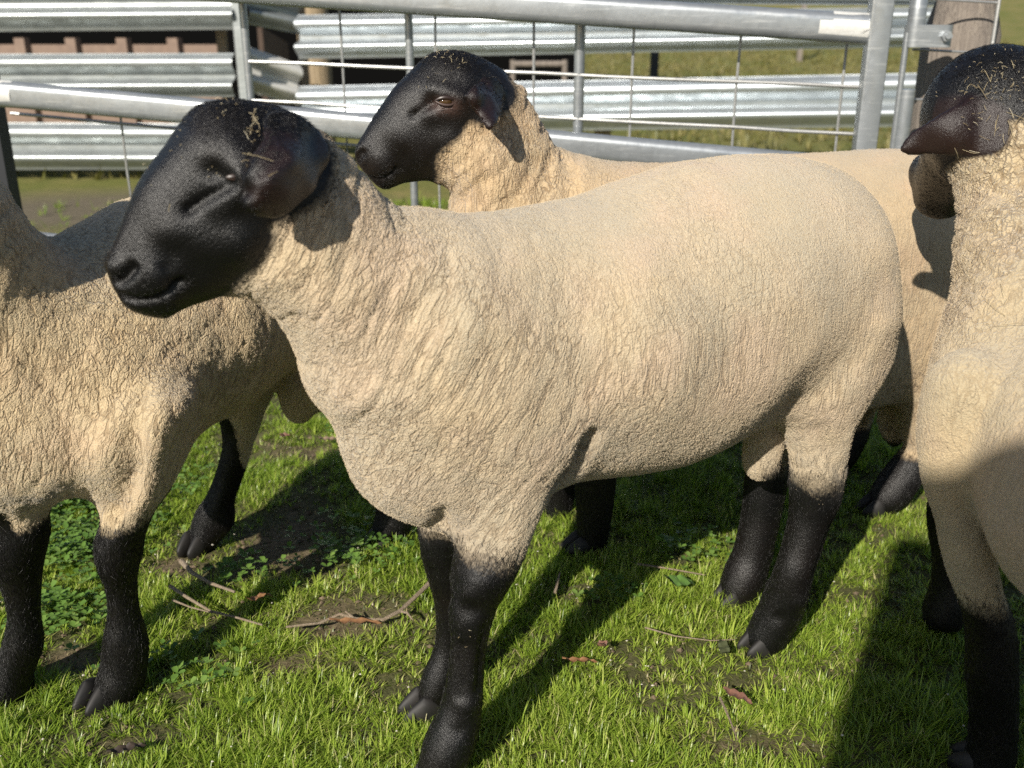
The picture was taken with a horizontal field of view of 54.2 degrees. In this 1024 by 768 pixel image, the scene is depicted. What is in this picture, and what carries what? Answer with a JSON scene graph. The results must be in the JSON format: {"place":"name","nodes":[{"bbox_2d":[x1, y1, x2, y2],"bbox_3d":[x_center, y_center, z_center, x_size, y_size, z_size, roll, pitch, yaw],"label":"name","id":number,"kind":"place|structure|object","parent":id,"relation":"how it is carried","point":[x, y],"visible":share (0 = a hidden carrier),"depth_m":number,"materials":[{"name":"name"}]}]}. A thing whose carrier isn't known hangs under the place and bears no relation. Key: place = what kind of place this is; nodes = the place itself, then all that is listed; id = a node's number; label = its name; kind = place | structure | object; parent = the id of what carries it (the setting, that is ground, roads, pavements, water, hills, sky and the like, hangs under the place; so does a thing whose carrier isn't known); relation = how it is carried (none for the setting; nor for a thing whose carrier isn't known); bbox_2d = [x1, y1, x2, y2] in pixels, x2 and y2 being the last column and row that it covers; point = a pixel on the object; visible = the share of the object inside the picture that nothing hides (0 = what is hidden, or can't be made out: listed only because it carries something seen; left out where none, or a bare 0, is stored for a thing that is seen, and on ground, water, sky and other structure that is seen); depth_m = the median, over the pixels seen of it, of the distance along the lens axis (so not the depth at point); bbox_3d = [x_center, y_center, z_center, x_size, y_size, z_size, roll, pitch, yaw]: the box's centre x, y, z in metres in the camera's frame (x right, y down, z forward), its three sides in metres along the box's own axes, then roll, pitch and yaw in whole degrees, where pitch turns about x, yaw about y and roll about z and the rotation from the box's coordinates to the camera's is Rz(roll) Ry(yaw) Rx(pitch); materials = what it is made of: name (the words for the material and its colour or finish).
{"place":"outdoors","nodes":[
{"label":"outdoors","id":0,"kind":"place"},
{"bbox_2d":[30,193,877,426],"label":"grass","id":1,"kind":"structure","parent":0,"point":[428,201],"depth_m":5.20,"materials":[{"name":"green plant"}]},
{"bbox_2d":[0,0,1023,767],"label":"ground","id":2,"kind":"structure","parent":0,"point":[56,186],"depth_m":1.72,"materials":[{"name":"green plant"}]},
{"bbox_2d":[0,79,22,209],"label":"steel post","id":3,"kind":"object","parent":2,"relation":"on","point":[8,176],"visible":0.29,"depth_m":2.84,"materials":[{"name":"black"}]},
{"bbox_2d":[0,0,246,169],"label":"guard rail fence","id":4,"kind":"object","parent":2,"relation":"on","point":[67,146],"visible":0.71,"depth_m":5.86,"materials":[{"name":"silver metal"}]},
{"bbox_2d":[106,742,146,753],"bbox_3d":[-0.516,0.488,1.340,0.050,0.015,0.014,-11,23,-28],"label":"fallen leaf","id":5,"kind":"object","parent":2,"relation":"on","point":[119,749],"visible":1,"depth_m":1.34,"materials":[{"name":"brown plant"}]},
{"bbox_2d":[0,179,411,716],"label":"sheep","id":6,"kind":"object","parent":2,"relation":"on","point":[113,408],"visible":0.6,"depth_m":1.34},
{"bbox_2d":[179,559,235,592],"bbox_3d":[-0.537,0.337,1.746,0.148,0.017,0.019,15,25,34],"label":"twig","id":7,"kind":"object","parent":2,"relation":"on","point":[185,565],"visible":1,"depth_m":1.74,"materials":[{"name":"brown wood"}]},
{"bbox_2d":[168,584,262,625],"bbox_3d":[-0.502,0.372,1.653,0.209,0.015,0.034,11,23,28],"label":"twig","id":8,"kind":"object","parent":2,"relation":"on","point":[179,592],"visible":1,"depth_m":1.65,"materials":[{"name":"brown wood"}]},
{"bbox_2d":[244,593,272,600],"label":"fallen leaf","id":9,"kind":"object","parent":2,"relation":"on","point":[255,598],"visible":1,"depth_m":1.67,"materials":[{"name":"brown plant"}]},
{"bbox_2d":[279,432,291,436],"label":"fallen leaf","id":10,"kind":"object","parent":2,"relation":"on","point":[284,434],"visible":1,"depth_m":2.32,"materials":[{"name":"brown plant"}]},
{"bbox_2d":[0,7,573,123],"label":"shed","id":11,"kind":"structure","parent":2,"relation":"on","point":[278,43],"depth_m":8.78,"materials":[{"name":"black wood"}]},
{"bbox_2d":[319,436,335,439],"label":"fallen leaf","id":12,"kind":"object","parent":2,"relation":"on","point":[328,438],"visible":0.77,"depth_m":2.32,"materials":[{"name":"brown plant"}]},
{"bbox_2d":[329,617,381,623],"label":"fallen leaf","id":13,"kind":"object","parent":2,"relation":"on","point":[353,620],"visible":1,"depth_m":1.62,"materials":[{"name":"brown plant"}]},
{"bbox_2d":[286,582,429,627],"bbox_3d":[-0.234,0.379,1.638,0.256,0.019,0.081,-11,23,-26],"label":"twig","id":14,"kind":"object","parent":2,"relation":"on","point":[409,601],"visible":0.94,"depth_m":1.64,"materials":[{"name":"brown wood"}]},
{"bbox_2d":[0,406,734,702],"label":"clover","id":15,"kind":"object","parent":2,"relation":"on","point":[67,547],"visible":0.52,"depth_m":1.80,"materials":[{"name":"green plant"}]},
{"bbox_2d":[104,95,903,767],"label":"sheep","id":16,"kind":"object","parent":2,"relation":"on","point":[482,387],"visible":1,"depth_m":1.17},
{"bbox_2d":[0,436,1016,767],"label":"grit","id":17,"kind":"object","parent":2,"relation":"on","point":[680,650],"visible":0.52,"depth_m":1.72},
{"bbox_2d":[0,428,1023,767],"bbox_3d":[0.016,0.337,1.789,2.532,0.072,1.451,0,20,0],"label":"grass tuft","id":18,"kind":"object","parent":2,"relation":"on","point":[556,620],"visible":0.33,"depth_m":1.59,"materials":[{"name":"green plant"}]},
{"bbox_2d":[0,435,1023,767],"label":"moss","id":19,"kind":"object","parent":2,"relation":"on","point":[876,525],"visible":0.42,"depth_m":1.64,"materials":[{"name":"green plant"}]},
{"bbox_2d":[510,60,567,81],"bbox_3d":[0.206,-2.177,7.725,0.441,0.623,0.048,0,20,0],"label":"feed rack","id":20,"kind":"object","parent":2,"relation":"on","point":[514,64],"visible":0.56,"depth_m":7.61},
{"bbox_2d":[553,572,560,593],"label":"twig","id":21,"kind":"object","parent":2,"relation":"on","point":[556,586],"visible":1,"depth_m":1.72,"materials":[{"name":"brown wood"}]},
{"bbox_2d":[562,656,597,662],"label":"fallen leaf","id":22,"kind":"object","parent":2,"relation":"on","point":[581,659],"visible":1,"depth_m":1.52,"materials":[{"name":"brown plant"}]},
{"bbox_2d":[246,0,935,141],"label":"guard rail fence","id":23,"kind":"object","parent":2,"relation":"on","point":[316,30],"visible":0.62,"depth_m":5.74,"materials":[{"name":"metal"}]},
{"bbox_2d":[598,640,606,646],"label":"fallen leaf","id":24,"kind":"object","parent":2,"relation":"on","point":[601,643],"visible":1,"depth_m":1.55,"materials":[{"name":"brown plant"}]},
{"bbox_2d":[649,52,658,76],"bbox_3d":[1.764,-4.510,12.193,0.100,2.100,0.100,0,20,0],"label":"field post","id":25,"kind":"object","parent":2,"relation":"on","point":[654,65],"depth_m":12.36,"materials":[{"name":"black wood"}]},
{"bbox_2d":[355,49,956,556],"bbox_3d":[0.365,-0.146,1.882,1.283,0.923,0.360,-5,21,-14],"label":"sheep","id":26,"kind":"object","parent":2,"relation":"on","point":[469,131],"visible":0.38,"depth_m":1.66},
{"bbox_2d":[418,48,464,87],"bbox_3d":[-0.111,-0.498,1.575,0.083,0.058,0.051,-13,24,-32],"label":"straw","id":27,"kind":"object","parent":26,"relation":"on","point":[445,63],"visible":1,"depth_m":1.57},
{"bbox_2d":[655,534,674,542],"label":"fallen leaf","id":28,"kind":"object","parent":2,"relation":"on","point":[665,538],"visible":1,"depth_m":1.83,"materials":[{"name":"green plant"}]},
{"bbox_2d":[637,563,704,574],"bbox_3d":[0.282,0.328,1.775,0.120,0.006,0.004,5,21,14],"label":"twig","id":29,"kind":"object","parent":2,"relation":"on","point":[641,564],"visible":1,"depth_m":1.78,"materials":[{"name":"brown wood"}]},
{"bbox_2d":[665,574,694,585],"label":"fallen leaf","id":30,"kind":"object","parent":2,"relation":"on","point":[679,580],"visible":1,"depth_m":1.72,"materials":[{"name":"green plant"}]},
{"bbox_2d":[645,627,734,640],"bbox_3d":[0.281,0.399,1.586,0.143,0.008,0.021,4,21,12],"label":"twig","id":31,"kind":"object","parent":2,"relation":"on","point":[683,636],"visible":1,"depth_m":1.58,"materials":[{"name":"brown wood"}]},
{"bbox_2d":[718,639,729,653],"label":"fallen leaf","id":32,"kind":"object","parent":2,"relation":"on","point":[723,647],"visible":1,"depth_m":1.55,"materials":[{"name":"green plant"}]},
{"bbox_2d":[719,696,737,739],"bbox_3d":[0.304,0.470,1.407,0.010,0.005,0.088,0,20,0],"label":"twig","id":33,"kind":"object","parent":2,"relation":"on","point":[723,705],"visible":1,"depth_m":1.41,"materials":[{"name":"wood"}]},
{"bbox_2d":[723,686,752,704],"bbox_3d":[0.326,0.450,1.443,0.045,0.015,0.016,11,23,27],"label":"fallen leaf","id":34,"kind":"object","parent":2,"relation":"on","point":[735,693],"visible":1,"depth_m":1.44,"materials":[{"name":"brown plant"}]},
{"bbox_2d":[796,5,806,61],"bbox_3d":[5.193,-6.404,17.889,0.080,1.700,0.080,0,20,0],"label":"field post","id":35,"kind":"object","parent":2,"relation":"on","point":[799,54],"depth_m":18.02,"materials":[{"name":"brown wood"}]},
{"bbox_2d":[889,0,952,148],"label":"gate post","id":36,"kind":"object","parent":2,"relation":"on","point":[918,32],"visible":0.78,"depth_m":2.36,"materials":[{"name":"silver metal"}]},
{"bbox_2d":[0,0,894,236],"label":"metal gate","id":37,"kind":"structure","parent":36,"relation":"attached to","point":[870,30],"depth_m":2.48,"materials":[{"name":"metal"}]},
{"bbox_2d":[912,0,1000,100],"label":"wire panel","id":38,"kind":"object","parent":36,"relation":"attached to","point":[998,2],"visible":0.2,"depth_m":2.40,"materials":[{"name":"silver metal"}]},
{"bbox_2d":[910,0,1000,133],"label":"timber post","id":39,"kind":"object","parent":2,"relation":"on","point":[972,23],"visible":0.09,"depth_m":2.47,"materials":[{"name":"brown wood"}]},
{"bbox_2d":[901,42,1023,767],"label":"sheep","id":40,"kind":"object","parent":2,"relation":"on","point":[969,431],"visible":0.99,"depth_m":1.23},
{"bbox_2d":[936,49,1023,328],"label":"straw","id":41,"kind":"object","parent":40,"relation":"on","point":[993,158],"visible":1,"depth_m":1.25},
{"bbox_2d":[16,36,1023,181],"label":"paddock grass","id":42,"kind":"structure","parent":0,"point":[726,69],"depth_m":15.88,"materials":[{"name":"green plant"}]}
]}

